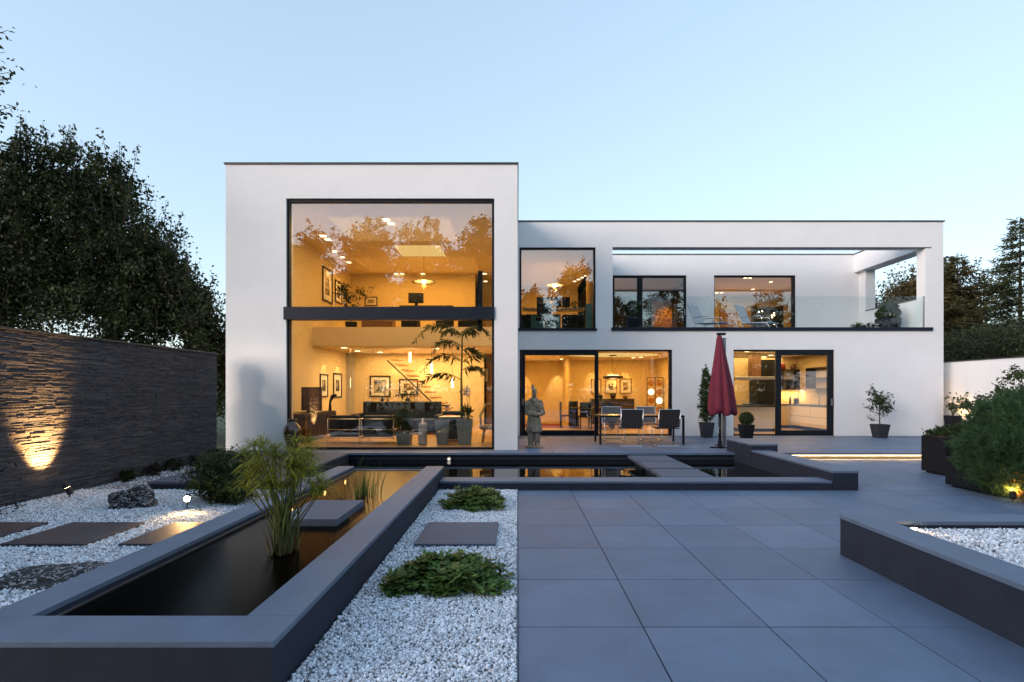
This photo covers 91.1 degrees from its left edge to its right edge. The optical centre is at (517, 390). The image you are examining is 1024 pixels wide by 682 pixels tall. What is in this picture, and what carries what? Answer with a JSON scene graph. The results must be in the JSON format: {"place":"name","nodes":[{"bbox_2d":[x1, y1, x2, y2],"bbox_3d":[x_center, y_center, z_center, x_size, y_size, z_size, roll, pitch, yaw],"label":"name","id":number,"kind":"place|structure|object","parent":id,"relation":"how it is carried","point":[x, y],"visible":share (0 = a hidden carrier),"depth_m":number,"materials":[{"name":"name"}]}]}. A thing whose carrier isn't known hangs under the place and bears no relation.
{"place":"outdoors","nodes":[
{"label":"outdoors","id":0,"kind":"place"},
{"bbox_2d":[60,471,419,615],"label":"pond water","id":1,"kind":"structure","parent":0,"point":[240,571],"depth_m":3.54,"materials":[{"name":"liquid"}]},
{"bbox_2d":[216,431,343,555],"bbox_3d":[-1.847,0.830,3.968,0.921,1.003,0.791,0,0,-17],"label":"papyrus","id":2,"kind":"object","parent":1,"relation":"in","point":[283,531],"visible":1,"depth_m":3.91,"materials":[{"name":"plant"}]},
{"bbox_2d":[332,465,386,497],"bbox_3d":[-1.869,1.096,6.066,0.717,0.424,0.505,0,0,-31],"label":"reed clump","id":3,"kind":"object","parent":1,"relation":"on","point":[363,490],"visible":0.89,"depth_m":6.11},
{"bbox_2d":[1,464,517,681],"bbox_3d":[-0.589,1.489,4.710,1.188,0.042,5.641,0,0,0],"label":"gravel","id":4,"kind":"structure","parent":0,"point":[415,620],"depth_m":3.12,"materials":[{"name":"gravel"}]},
{"bbox_2d":[108,484,157,509],"bbox_3d":[-4.920,1.367,6.445,0.675,0.288,0.394,0,0,0],"label":"boulder","id":5,"kind":"object","parent":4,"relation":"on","point":[139,496],"visible":0.79,"depth_m":6.35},
{"bbox_2d":[0,463,277,608],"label":"gravel","id":6,"kind":"structure","parent":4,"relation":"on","point":[94,502],"depth_m":5.84,"materials":[{"name":"gravel"}]},
{"bbox_2d":[0,522,47,537],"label":"stepping slab","id":7,"kind":"structure","parent":6,"relation":"on","point":[7,528],"depth_m":5.39,"materials":[{"name":"concrete"}]},
{"bbox_2d":[0,561,109,591],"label":"boulder","id":8,"kind":"object","parent":6,"relation":"on","point":[40,577],"visible":0.55,"depth_m":3.84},
{"bbox_2d":[0,522,144,546],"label":"stepping slab","id":9,"kind":"structure","parent":6,"relation":"on","point":[79,534],"depth_m":5.09,"materials":[{"name":"concrete"}]},
{"bbox_2d":[118,522,203,546],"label":"stepping slab","id":10,"kind":"structure","parent":6,"relation":"on","point":[159,534],"depth_m":5.09,"materials":[{"name":"concrete"}]},
{"bbox_2d":[140,462,161,475],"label":"edging plant","id":11,"kind":"object","parent":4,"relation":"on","point":[154,469],"visible":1,"depth_m":8.71,"materials":[{"name":"green plant"}]},
{"bbox_2d":[161,457,183,471],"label":"edging plant","id":12,"kind":"object","parent":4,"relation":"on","point":[175,467],"visible":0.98,"depth_m":9.28,"materials":[{"name":"green plant"}]},
{"bbox_2d":[163,443,267,506],"bbox_3d":[-3.967,1.143,6.797,1.314,0.807,1.235,0,0,0],"label":"shrub","id":13,"kind":"object","parent":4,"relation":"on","point":[214,478],"visible":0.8,"depth_m":6.57,"materials":[{"name":"green plant"}]},
{"bbox_2d":[377,547,515,597],"bbox_3d":[-0.534,1.375,3.950,1.052,0.249,0.816,0,0,0],"label":"ground cover","id":14,"kind":"object","parent":4,"relation":"on","point":[462,568],"visible":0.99,"depth_m":3.76,"materials":[{"name":"green plant"}]},
{"bbox_2d":[414,522,498,546],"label":"stepping slab","id":15,"kind":"structure","parent":4,"relation":"on","point":[460,534],"depth_m":5.09,"materials":[{"name":"concrete"}]},
{"bbox_2d":[438,484,507,512],"bbox_3d":[-0.592,1.359,6.550,0.911,0.281,1.008,0,0,-11],"label":"ground cover","id":16,"kind":"object","parent":4,"relation":"on","point":[480,496],"visible":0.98,"depth_m":6.35,"materials":[{"name":"green plant"}]},
{"bbox_2d":[301,387,321,411],"bbox_3d":[-5.740,0.260,14.000,0.560,0.699,0.140,0,0,0],"label":"television","id":17,"kind":"object","parent":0,"point":[311,399],"visible":0.98,"depth_m":13.96,"materials":[{"name":"brown metal"}]},
{"bbox_2d":[362,321,395,326],"bbox_3d":[-4.600,-2.251,16.650,1.000,0.619,0.500,0,0,0],"label":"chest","id":18,"kind":"object","parent":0,"point":[378,323],"visible":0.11,"depth_m":16.40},
{"bbox_2d":[216,392,759,472],"bbox_3d":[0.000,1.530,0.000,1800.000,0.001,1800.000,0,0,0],"label":"ground","id":19,"kind":"structure","parent":0,"point":[221,438],"depth_m":18.22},
{"bbox_2d":[0,26,36,193],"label":"tree","id":20,"kind":"object","parent":19,"relation":"on","point":[7,82],"visible":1,"depth_m":8.47,"materials":[{"name":"green plant"}]},
{"bbox_2d":[0,114,107,332],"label":"tree","id":21,"kind":"object","parent":19,"relation":"on","point":[14,213],"visible":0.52,"depth_m":14.47,"materials":[{"name":"green plant"}]},
{"bbox_2d":[1,120,205,339],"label":"tree","id":22,"kind":"object","parent":19,"relation":"on","point":[107,206],"visible":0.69,"depth_m":14.74,"materials":[{"name":"green plant"}]},
{"bbox_2d":[0,326,218,507],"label":"garden wall","id":23,"kind":"structure","parent":19,"relation":"on","point":[79,412],"depth_m":7.79,"materials":[{"name":"stone"}]},
{"bbox_2d":[0,256,225,430],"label":"hedge shrub","id":24,"kind":"object","parent":19,"relation":"on","point":[106,332],"visible":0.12,"depth_m":13.42,"materials":[{"name":"green plant"}]},
{"bbox_2d":[63,212,225,409],"bbox_3d":[-10.615,-1.924,14.776,4.540,6.920,3.938,0,0,36],"label":"tree","id":25,"kind":"object","parent":19,"relation":"on","point":[186,291],"visible":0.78,"depth_m":14.45,"materials":[{"name":"green plant"}]},
{"bbox_2d":[0,466,443,681],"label":"raised pond","id":26,"kind":"structure","parent":19,"relation":"on","point":[277,635],"depth_m":2.66,"materials":[{"name":"concrete"}]},
{"bbox_2d":[289,500,363,525],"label":"stepping slab","id":27,"kind":"structure","parent":26,"relation":"in","point":[328,512],"depth_m":5.02,"materials":[{"name":"concrete"}]},
{"bbox_2d":[147,453,348,489],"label":"stone platform","id":28,"kind":"structure","parent":19,"relation":"on","point":[171,482],"depth_m":8.83,"materials":[{"name":"stone"}]},
{"bbox_2d":[278,477,831,490],"bbox_3d":[0.528,1.742,9.275,8.397,0.756,3.470,0,0,0],"label":"pond edge","id":29,"kind":"object","parent":19,"relation":"on","point":[661,483],"visible":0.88,"depth_m":7.55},
{"bbox_2d":[628,455,676,468],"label":"stepping slab","id":30,"kind":"structure","parent":29,"relation":"on","point":[635,458],"depth_m":10.03,"materials":[{"name":"stone"}]},
{"bbox_2d":[638,461,693,476],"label":"stepping slab","id":31,"kind":"structure","parent":29,"relation":"on","point":[648,466],"depth_m":9.10,"materials":[{"name":"stone"}]},
{"bbox_2d":[651,469,713,476],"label":"stepping slab","id":32,"kind":"structure","parent":29,"relation":"on","point":[677,472],"depth_m":8.27,"materials":[{"name":"stone"}]},
{"bbox_2d":[219,455,920,460],"bbox_3d":[3.300,1.758,13.235,19.800,0.685,4.430,0,0,0],"label":"terrace base","id":33,"kind":"object","parent":19,"relation":"on","point":[529,457],"depth_m":11.02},
{"bbox_2d":[226,436,920,454],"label":"terrace","id":34,"kind":"structure","parent":33,"relation":"on","point":[789,445],"depth_m":12.00,"materials":[{"name":"grey stone"}]},
{"bbox_2d":[283,419,301,449],"bbox_3d":[-5.030,1.002,11.220,0.380,0.725,0.380,0,0,0],"label":"glazed urn","id":35,"kind":"object","parent":34,"relation":"on","point":[292,426],"visible":0.81,"depth_m":11.10,"materials":[{"name":"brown ceramic"}]},
{"bbox_2d":[525,385,544,447],"bbox_3d":[0.416,0.615,12.036,0.486,1.504,0.366,0,0,0],"label":"stone statue","id":36,"kind":"object","parent":34,"relation":"on","point":[534,409],"visible":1,"depth_m":11.96,"materials":[{"name":"grey stone"}]},
{"bbox_2d":[601,406,624,440],"bbox_3d":[2.620,0.911,13.855,0.560,0.912,0.632,0,0,2],"label":"cantilever chair","id":37,"kind":"object","parent":34,"relation":"on","point":[610,409],"visible":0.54,"depth_m":14.11,"materials":[{"name":"black metal"}]},
{"bbox_2d":[617,409,643,446],"bbox_3d":[2.780,0.911,12.415,0.560,0.912,0.632,0,0,3],"label":"cantilever chair","id":38,"kind":"object","parent":34,"relation":"on","point":[631,418],"visible":1,"depth_m":12.15,"materials":[{"name":"black metal"}]},
{"bbox_2d":[594,414,684,444],"bbox_3d":[3.115,0.997,13.015,2.130,0.736,0.870,0,0,0],"label":"garden table","id":39,"kind":"object","parent":34,"relation":"on","point":[600,416],"visible":0.83,"depth_m":12.58,"materials":[{"name":"brown wood"}]},
{"bbox_2d":[636,406,661,440],"bbox_3d":[3.620,0.911,13.855,0.560,0.912,0.632,0,0,-3],"label":"cantilever chair","id":40,"kind":"object","parent":34,"relation":"on","point":[649,409],"visible":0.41,"depth_m":14.11,"materials":[{"name":"metal"}]},
{"bbox_2d":[651,409,680,446],"bbox_3d":[3.660,0.911,12.415,0.560,0.912,0.632,0,0,-2],"label":"cantilever chair","id":41,"kind":"object","parent":34,"relation":"on","point":[669,419],"visible":1,"depth_m":12.15,"materials":[{"name":"metal"}]},
{"bbox_2d":[697,364,714,437],"bbox_3d":[5.489,0.293,14.578,0.566,2.144,0.579,0,0,0],"label":"potted plant","id":42,"kind":"object","parent":34,"relation":"on","point":[706,428],"visible":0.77,"depth_m":14.48,"materials":[{"name":"green plant"}]},
{"bbox_2d":[707,333,736,447],"bbox_3d":[4.833,0.004,11.870,0.641,2.719,0.562,0,0,13],"label":"garden parasol","id":43,"kind":"object","parent":34,"relation":"on","point":[721,398],"visible":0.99,"depth_m":11.75,"materials":[{"name":"red fabric"}]},
{"bbox_2d":[737,411,754,437],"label":"potted plant","id":44,"kind":"object","parent":34,"relation":"on","point":[746,427],"visible":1,"depth_m":14.27,"materials":[{"name":"green plant"}]},
{"bbox_2d":[863,383,894,437],"bbox_3d":[10.431,0.576,14.488,0.711,1.577,0.762,0,0,-41],"label":"potted plant","id":45,"kind":"object","parent":34,"relation":"on","point":[879,430],"visible":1,"depth_m":14.44,"materials":[{"name":"green plant"}]},
{"bbox_2d":[943,392,967,426],"bbox_3d":[12.896,0.703,14.880,0.624,1.325,0.510,0,0,0],"label":"potted plant","id":46,"kind":"object","parent":34,"relation":"on","point":[952,419],"visible":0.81,"depth_m":14.79,"materials":[{"name":"green plant"}]},
{"bbox_2d":[726,438,777,465],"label":"stone block","id":47,"kind":"structure","parent":19,"relation":"on","point":[741,448],"depth_m":10.53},
{"bbox_2d":[752,450,858,490],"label":"pond wall","id":48,"kind":"structure","parent":19,"relation":"on","point":[788,465],"depth_m":8.43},
{"bbox_2d":[875,261,960,324],"bbox_3d":[21.766,-2.810,27.645,5.995,8.698,4.111,0,0,0],"label":"tree","id":49,"kind":"object","parent":19,"relation":"on","point":[912,282],"visible":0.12,"depth_m":27.21,"materials":[{"name":"green plant"}]},
{"bbox_2d":[875,257,1006,347],"bbox_3d":[23.512,-2.885,27.412,8.212,8.848,3.640,0,0,0],"label":"tree","id":50,"kind":"object","parent":19,"relation":"on","point":[982,278],"visible":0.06,"depth_m":27.22,"materials":[{"name":"green plant"}]},
{"bbox_2d":[914,256,993,360],"bbox_3d":[21.374,-2.638,25.909,6.360,8.864,6.447,0,0,-40],"label":"conifer","id":51,"kind":"object","parent":19,"relation":"on","point":[949,288],"visible":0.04,"depth_m":25.09,"materials":[{"name":"green plant"}]},
{"bbox_2d":[944,252,996,356],"bbox_3d":[22.902,-2.742,26.345,6.180,9.076,6.401,0,0,0],"label":"conifer","id":52,"kind":"object","parent":19,"relation":"on","point":[964,272],"visible":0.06,"depth_m":26.12,"materials":[{"name":"green plant"}]},
{"bbox_2d":[944,356,1023,426],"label":"garden wall","id":53,"kind":"structure","parent":19,"relation":"on","point":[963,377],"depth_m":14.52,"materials":[{"name":"paint"}]},
{"bbox_2d":[944,304,1023,360],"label":"hedge","id":54,"kind":"object","parent":19,"relation":"on","point":[1002,346],"visible":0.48,"depth_m":19.65,"materials":[{"name":"green plant"}]},
{"bbox_2d":[963,216,1023,352],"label":"conifer","id":55,"kind":"object","parent":19,"relation":"on","point":[1004,290],"visible":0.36,"depth_m":25.21,"materials":[{"name":"green plant"}]},
{"bbox_2d":[0,0,1023,347],"label":"sky","id":56,"kind":"structure","parent":0,"point":[606,109],"materials":[{"name":"blue"}]},
{"bbox_2d":[327,461,781,476],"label":"pond water","id":57,"kind":"structure","parent":0,"point":[563,469],"depth_m":9.90,"materials":[{"name":"liquid"}]},
{"bbox_2d":[224,162,944,450],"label":"house","id":58,"kind":"structure","parent":0,"point":[467,241],"depth_m":15.07,"materials":[{"name":"paint"}]},
{"bbox_2d":[293,410,335,439],"bbox_3d":[-5.865,0.945,14.050,0.770,0.670,2.300,0,0,0],"label":"console cabinet","id":59,"kind":"object","parent":58,"relation":"attached to","point":[314,424],"visible":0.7,"depth_m":13.62,"materials":[{"name":"brown wood"}]},
{"bbox_2d":[322,265,332,304],"bbox_3d":[-6.269,-3.460,16.575,0.033,1.120,0.850,0,0,0],"label":"framed picture","id":60,"kind":"object","parent":58,"relation":"attached to","point":[327,285],"visible":1,"depth_m":16.57},
{"bbox_2d":[333,373,341,397],"bbox_3d":[-6.269,-0.170,17.500,0.033,0.860,0.800,0,0,0],"label":"framed picture","id":61,"kind":"object","parent":58,"relation":"attached to","point":[337,383],"visible":0.86,"depth_m":17.50},
{"bbox_2d":[327,415,368,443],"bbox_3d":[-4.420,1.000,13.140,0.820,0.720,0.800,0,0,0],"label":"leather armchair","id":62,"kind":"object","parent":58,"relation":"on","point":[345,425],"visible":0.83,"depth_m":12.78,"materials":[{"name":"leather"}]},
{"bbox_2d":[333,281,375,326],"bbox_3d":[-5.613,-2.764,16.897,1.484,1.646,1.601,0,0,39],"label":"houseplant","id":63,"kind":"object","parent":58,"relation":"on","point":[343,291],"visible":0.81,"depth_m":16.72,"materials":[{"name":"green plant"}]},
{"bbox_2d":[369,376,390,396],"bbox_3d":[-5.088,-0.149,18.578,0.772,0.790,0.033,0,0,0],"label":"framed picture","id":64,"kind":"object","parent":58,"relation":"attached to","point":[379,386],"visible":1,"depth_m":18.58},
{"bbox_2d":[361,415,400,443],"bbox_3d":[-3.560,1.000,13.140,0.840,0.720,0.800,0,0,0],"label":"leather armchair","id":65,"kind":"object","parent":58,"relation":"on","point":[379,425],"visible":0.83,"depth_m":12.78,"materials":[{"name":"leather"}]},
{"bbox_2d":[283,199,493,449],"bbox_3d":[-2.935,-1.511,11.622,4.809,5.743,0.355,0,0,0],"label":"tall window","id":66,"kind":"structure","parent":58,"relation":"in","point":[480,313],"depth_m":11.53,"materials":[{"name":"metal"}]},
{"bbox_2d":[351,401,442,431],"bbox_3d":[-3.750,0.830,16.050,2.900,0.940,0.900,0,0,0],"label":"leather sofa","id":67,"kind":"object","parent":58,"relation":"on","point":[427,411],"visible":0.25,"depth_m":16.26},
{"bbox_2d":[395,430,412,444],"bbox_3d":[-2.850,1.185,12.650,0.378,0.350,0.378,0,0,0],"label":"indoor planter","id":68,"kind":"object","parent":58,"relation":"on","point":[403,437],"visible":1,"depth_m":12.48,"materials":[{"name":"ceramic"}]},
{"bbox_2d":[390,405,418,432],"bbox_3d":[-2.889,0.718,12.639,0.700,0.718,0.697,0,0,42],"label":"houseplant","id":69,"kind":"object","parent":68,"relation":"in","point":[403,417],"visible":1,"depth_m":12.56,"materials":[{"name":"green plant"}]},
{"bbox_2d":[399,379,417,394],"bbox_3d":[-4.035,-0.132,18.578,0.702,0.579,0.033,0,0,0],"label":"framed picture","id":70,"kind":"object","parent":58,"relation":"attached to","point":[403,383],"visible":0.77,"depth_m":18.58},
{"bbox_2d":[418,418,426,444],"bbox_3d":[-2.380,1.025,12.600,0.240,0.670,0.240,0,0,0],"label":"lantern","id":71,"kind":"object","parent":58,"relation":"on","point":[422,432],"visible":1,"depth_m":12.51,"materials":[{"name":"grey glass"}]},
{"bbox_2d":[399,305,453,326],"bbox_3d":[-2.900,-2.330,16.250,1.700,0.720,0.700,0,0,0],"label":"writing desk","id":72,"kind":"object","parent":58,"relation":"on","point":[417,323],"visible":0.15,"depth_m":15.95,"materials":[{"name":"brown wood"}]},
{"bbox_2d":[435,420,449,444],"bbox_3d":[-1.900,1.055,12.700,0.339,0.610,0.339,0,0,0],"label":"indoor planter","id":73,"kind":"object","parent":58,"relation":"on","point":[442,430],"visible":1,"depth_m":12.56,"materials":[{"name":"ceramic"}]},
{"bbox_2d":[438,416,466,439],"bbox_3d":[-1.750,1.005,13.600,0.700,0.610,0.600,0,0,0],"label":"side table","id":74,"kind":"object","parent":58,"relation":"on","point":[453,430],"visible":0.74,"depth_m":13.35,"materials":[{"name":"metal"}]},
{"bbox_2d":[456,419,472,444],"bbox_3d":[-1.340,1.045,12.750,0.399,0.630,0.399,0,0,0],"label":"indoor planter","id":75,"kind":"object","parent":58,"relation":"on","point":[464,430],"visible":1,"depth_m":12.57,"materials":[{"name":"ceramic"}]},
{"bbox_2d":[412,322,491,418],"bbox_3d":[-1.625,-0.469,12.779,2.189,2.459,1.073,0,0,0],"label":"palm","id":76,"kind":"object","parent":75,"relation":"in","point":[472,331],"visible":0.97,"depth_m":12.74,"materials":[{"name":"green plant"}]},
{"bbox_2d":[457,385,473,418],"bbox_3d":[-1.273,0.306,12.714,0.647,0.868,0.345,0,0,-39],"label":"orchid","id":77,"kind":"object","parent":75,"relation":"in","point":[467,410],"visible":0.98,"depth_m":12.65,"materials":[{"name":"white plant"}]},
{"bbox_2d":[536,303,551,327],"bbox_3d":[0.837,-2.265,15.872,0.515,0.901,0.544,0,0,0],"label":"office chair","id":78,"kind":"object","parent":58,"relation":"on","point":[543,312],"visible":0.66,"depth_m":15.60,"materials":[{"name":"black leather"}]},
{"bbox_2d":[521,307,584,327],"bbox_3d":[1.135,-2.236,16.400,2.030,0.820,0.800,0,0,0],"label":"curved desk","id":79,"kind":"object","parent":58,"relation":"on","point":[568,321],"visible":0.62,"depth_m":16.15,"materials":[{"name":"brown wood"}]},
{"bbox_2d":[518,248,596,330],"bbox_3d":[1.195,-3.037,15.115,2.350,2.503,0.190,0,0,0],"label":"study window","id":80,"kind":"structure","parent":58,"relation":"in","point":[519,329],"depth_m":15.12,"materials":[{"name":"metal"}]},
{"bbox_2d":[577,402,591,429],"bbox_3d":[2.350,0.885,17.600,0.440,0.950,0.440,0,0,-4],"label":"dining chair","id":81,"kind":"object","parent":58,"relation":"on","point":[585,409],"visible":1,"depth_m":17.38,"materials":[{"name":"black leather"}]},
{"bbox_2d":[586,258,592,327],"bbox_3d":[2.385,-3.006,16.445,0.050,2.380,1.890,0,0,0],"label":"curtain","id":82,"kind":"object","parent":58,"relation":"hanging from","point":[589,284],"visible":0.47,"depth_m":16.33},
{"bbox_2d":[520,350,671,435],"bbox_3d":[2.350,0.073,15.145,4.576,2.582,0.190,0,0,0],"label":"sliding door","id":83,"kind":"structure","parent":58,"relation":"in","point":[523,432],"depth_m":15.10,"materials":[{"name":"metal"}]},
{"bbox_2d":[590,399,633,423],"bbox_3d":[3.805,0.850,20.290,1.710,1.020,0.520,0,0,0],"label":"dining table","id":84,"kind":"object","parent":58,"relation":"on","point":[625,403],"visible":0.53,"depth_m":20.03,"materials":[{"name":"brown wood"}]},
{"bbox_2d":[620,378,631,393],"bbox_3d":[4.421,-0.175,20.578,0.486,0.622,0.033,0,0,0],"label":"framed picture","id":85,"kind":"object","parent":58,"relation":"attached to","point":[625,385],"visible":0.96,"depth_m":20.59},
{"bbox_2d":[624,300,641,326],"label":"potted plant","id":86,"kind":"object","parent":58,"relation":"on","point":[633,318],"visible":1,"depth_m":16.02,"materials":[{"name":"green plant"}]},
{"bbox_2d":[613,276,685,326],"bbox_3d":[4.805,-3.010,18.360,2.686,2.356,0.140,0,0,0],"label":"terrace window","id":87,"kind":"structure","parent":58,"relation":"in","point":[639,278],"depth_m":18.34,"materials":[{"name":"metal"}]},
{"bbox_2d":[647,377,663,425],"bbox_3d":[5.310,0.429,19.413,0.644,1.862,0.035,0,0,0],"label":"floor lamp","id":88,"kind":"object","parent":58,"relation":"on","point":[657,391],"visible":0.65,"depth_m":19.40,"materials":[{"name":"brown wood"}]},
{"bbox_2d":[687,304,729,326],"bbox_3d":[6.282,-2.346,16.487,0.608,1.048,1.245,0,0,-38],"label":"deck chair","id":89,"kind":"object","parent":58,"relation":"on","point":[696,315],"visible":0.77,"depth_m":16.73,"materials":[{"name":"fabric"}]},
{"bbox_2d":[734,353,774,379],"bbox_3d":[7.900,-0.799,16.950,1.400,0.898,0.700,0,0,0],"label":"range hood","id":90,"kind":"object","parent":58,"relation":"attached to","point":[754,366],"visible":0.78,"depth_m":16.85,"materials":[{"name":"metal"}]},
{"bbox_2d":[714,276,794,326],"bbox_3d":[8.640,-3.010,18.385,2.976,2.356,0.090,0,0,0],"label":"terrace window","id":91,"kind":"structure","parent":58,"relation":"in","point":[792,277],"depth_m":18.34,"materials":[{"name":"metal"}]},
{"bbox_2d":[734,304,778,326],"bbox_3d":[7.852,-2.346,16.487,0.608,1.048,1.245,0,0,-38],"label":"deck chair","id":92,"kind":"object","parent":58,"relation":"on","point":[743,314],"visible":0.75,"depth_m":16.72,"materials":[{"name":"grey fabric"}]},
{"bbox_2d":[742,404,791,424],"bbox_3d":[9.385,0.880,18.355,2.110,0.760,0.630,0,0,0],"label":"back counter","id":93,"kind":"object","parent":58,"relation":"on","point":[785,414],"visible":0.23,"depth_m":18.06,"materials":[{"name":"white paint"}]},
{"bbox_2d":[749,360,774,403],"bbox_3d":[8.950,-0.305,18.330,0.700,1.590,0.660,0,0,0],"label":"tall cabinet","id":94,"kind":"object","parent":93,"relation":"on","point":[761,391],"visible":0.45,"depth_m":18.00,"materials":[{"name":"glass"}]},
{"bbox_2d":[751,305,782,326],"bbox_3d":[10.225,-2.623,20.615,1.130,1.653,0.430,0,0,0],"label":"display cabinet","id":95,"kind":"object","parent":58,"relation":"on","point":[775,314],"visible":0.45,"depth_m":20.76,"materials":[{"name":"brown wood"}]},
{"bbox_2d":[734,350,833,435],"bbox_3d":[7.992,0.073,15.145,3.031,2.582,0.190,0,0,0],"label":"sliding door","id":96,"kind":"structure","parent":58,"relation":"in","point":[829,431],"depth_m":15.10,"materials":[{"name":"metal"}]},
{"bbox_2d":[781,369,799,388],"bbox_3d":[9.964,-0.399,18.475,0.625,0.729,0.350,0,0,0],"label":"wall shelf","id":97,"kind":"object","parent":58,"relation":"attached to","point":[796,379],"depth_m":18.33,"materials":[{"name":"brown wood"}]},
{"bbox_2d":[790,404,825,428],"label":"drawer cabinets","id":98,"kind":"object","parent":58,"relation":"attached to","point":[810,415],"visible":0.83,"depth_m":16.91,"materials":[{"name":"white wood"}]},
{"bbox_2d":[806,367,825,388],"bbox_3d":[10.270,-0.415,16.950,0.340,0.730,1.360,0,0,0],"label":"wall shelf","id":99,"kind":"object","parent":58,"relation":"attached to","point":[811,378],"depth_m":17.60,"materials":[{"name":"white wood"}]},
{"bbox_2d":[874,301,901,326],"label":"potted plant","id":100,"kind":"object","parent":58,"relation":"on","point":[892,319],"visible":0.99,"depth_m":15.74,"materials":[{"name":"green plant"}]},
{"bbox_2d":[649,298,671,326],"bbox_3d":[6.189,-2.847,21.355,1.204,2.101,0.070,0,0,0],"label":"door","id":101,"kind":"structure","parent":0,"point":[660,312],"depth_m":21.33,"materials":[{"name":"brown wood"}]},
{"bbox_2d":[720,309,736,326],"bbox_3d":[9.375,-2.699,22.363,0.750,1.803,0.065,0,0,0],"label":"door","id":102,"kind":"structure","parent":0,"point":[728,316],"depth_m":22.33,"materials":[{"name":"white wood"}]},
{"bbox_2d":[734,405,774,431],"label":"kitchen island","id":103,"kind":"structure","parent":0,"point":[764,418],"depth_m":16.50,"materials":[{"name":"white paint"}]},
{"bbox_2d":[518,459,1023,681],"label":"paving","id":104,"kind":"structure","parent":0,"point":[778,566],"depth_m":3.71,"materials":[{"name":"tile"}]},
{"bbox_2d":[839,514,1023,647],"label":"raised bed","id":105,"kind":"object","parent":104,"relation":"on","point":[982,589],"visible":1,"depth_m":3.64,"materials":[{"name":"concrete"}]},
{"bbox_2d":[917,527,1023,567],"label":"gravel","id":106,"kind":"structure","parent":105,"relation":"on","point":[986,541],"depth_m":4.01,"materials":[{"name":"gravel"}]},
{"bbox_2d":[921,434,972,475],"bbox_3d":[7.950,1.155,9.015,1.000,0.690,0.530,0,0,0],"label":"planter box","id":107,"kind":"object","parent":104,"relation":"on","point":[934,452],"visible":0.34,"depth_m":8.98,"materials":[{"name":"black paint"}]},
{"bbox_2d":[921,420,967,436],"bbox_3d":[8.000,0.659,8.995,1.298,0.406,0.614,0,0,0],"label":"mound plant","id":108,"kind":"object","parent":107,"relation":"in","point":[950,430],"visible":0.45,"depth_m":8.97,"materials":[{"name":"green plant"}]},
{"bbox_2d":[945,457,1017,494],"bbox_3d":[7.660,1.270,7.500,1.880,0.460,0.800,0,0,0],"label":"planter box","id":109,"kind":"object","parent":104,"relation":"on","point":[951,471],"visible":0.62,"depth_m":7.66,"materials":[{"name":"black paint"}]},
{"bbox_2d":[938,383,1023,502],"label":"bush","id":110,"kind":"object","parent":109,"relation":"in","point":[991,438],"visible":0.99,"depth_m":7.20,"materials":[{"name":"green plant"}]},
{"bbox_2d":[951,364,1023,413],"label":"shrub","id":111,"kind":"object","parent":104,"relation":"on","point":[1018,375],"visible":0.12,"depth_m":10.38,"materials":[{"name":"green plant"}]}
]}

